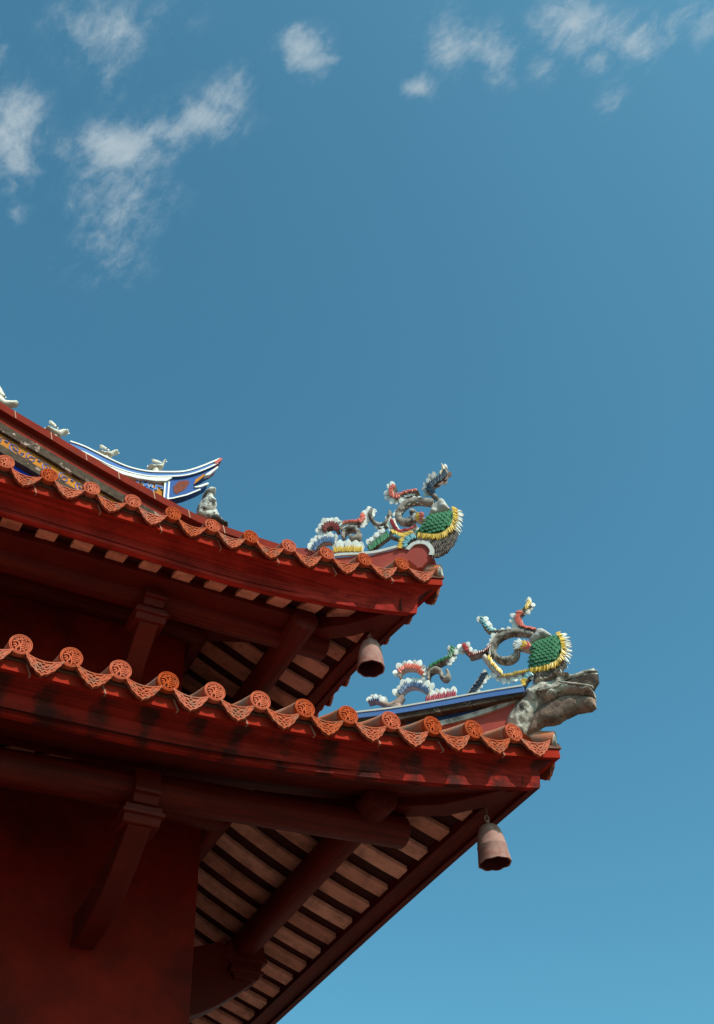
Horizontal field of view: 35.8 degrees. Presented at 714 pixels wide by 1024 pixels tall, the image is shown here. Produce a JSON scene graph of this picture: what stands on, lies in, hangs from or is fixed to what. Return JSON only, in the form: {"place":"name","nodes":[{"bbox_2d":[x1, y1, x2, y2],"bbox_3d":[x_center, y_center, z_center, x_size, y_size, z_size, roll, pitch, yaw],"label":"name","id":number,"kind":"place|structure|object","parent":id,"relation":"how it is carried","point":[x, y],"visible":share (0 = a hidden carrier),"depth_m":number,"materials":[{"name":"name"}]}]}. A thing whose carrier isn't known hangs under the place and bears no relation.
{"place":"outdoors","nodes":[
{"label":"outdoors","id":0,"kind":"place"},
{"bbox_2d":[0,402,561,1023],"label":"temple","id":1,"kind":"structure","parent":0,"point":[208,814],"depth_m":7.38,"materials":[{"name":"wood"}]},
{"bbox_2d":[0,387,18,408],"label":"glazed bird","id":2,"kind":"object","parent":1,"relation":"on","point":[11,404],"visible":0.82,"depth_m":8.93},
{"bbox_2d":[45,421,68,437],"bbox_3d":[-2.438,-0.642,8.981,0.207,0.177,0.093,18,-49,-20],"label":"glazed bird","id":3,"kind":"object","parent":1,"relation":"on","point":[61,433],"visible":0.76,"depth_m":8.96},
{"bbox_2d":[97,445,118,458],"bbox_3d":[-2.052,-0.474,9.089,0.200,0.149,0.092,18,-49,-20],"label":"glazed bird","id":4,"kind":"object","parent":1,"relation":"on","point":[110,454],"visible":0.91,"depth_m":9.06},
{"bbox_2d":[147,458,166,470],"bbox_3d":[-1.675,-0.387,9.273,0.168,0.200,0.093,18,-49,-20],"label":"glazed bird","id":5,"kind":"object","parent":1,"relation":"on","point":[154,467],"visible":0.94,"depth_m":9.24},
{"bbox_2d":[196,487,227,526],"bbox_3d":[-1.202,-0.036,9.134,0.202,0.364,0.264,-31,-51,25],"label":"seated statue","id":6,"kind":"object","parent":1,"relation":"on","point":[206,507],"visible":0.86,"depth_m":9.01,"materials":[{"name":"stone"}]},
{"bbox_2d":[357,631,384,677],"bbox_3d":[0.093,1.008,8.305,0.211,0.429,0.211,18,-49,-20],"label":"wind bell","id":7,"kind":"object","parent":1,"relation":"hanging from","point":[370,662],"visible":0.99,"depth_m":8.21,"materials":[{"name":"paint"}]},
{"bbox_2d":[307,463,463,558],"bbox_3d":[0.216,0.092,8.904,1.302,1.000,0.165,-12,-46,9],"label":"fish dragon ornament","id":8,"kind":"object","parent":1,"relation":"attached to","point":[439,529],"visible":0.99,"depth_m":8.86,"materials":[{"name":"ceramic"}]},
{"bbox_2d":[366,597,572,707],"bbox_3d":[0.757,1.011,7.758,1.480,0.778,0.166,-13,-46,9],"label":"fish dragon ornament","id":9,"kind":"object","parent":1,"relation":"attached to","point":[548,652],"visible":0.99,"depth_m":7.67,"materials":[{"name":"ceramic"}]},
{"bbox_2d":[477,807,511,870],"bbox_3d":[0.846,2.024,7.006,0.211,0.456,0.211,18,-49,-20],"label":"wind bell","id":10,"kind":"object","parent":1,"relation":"hanging from","point":[493,852],"visible":1,"depth_m":6.89,"materials":[{"name":"paint"}]},
{"bbox_2d":[507,668,598,735],"bbox_3d":[1.300,1.264,7.326,0.661,0.461,0.246,-10,-45,7],"label":"beast head","id":11,"kind":"object","parent":1,"relation":"attached to","point":[556,698],"visible":0.98,"depth_m":7.27},
{"bbox_2d":[0,0,713,1023],"label":"sky","id":12,"kind":"structure","parent":0,"point":[332,253],"materials":[{"name":"blue"}]}
]}

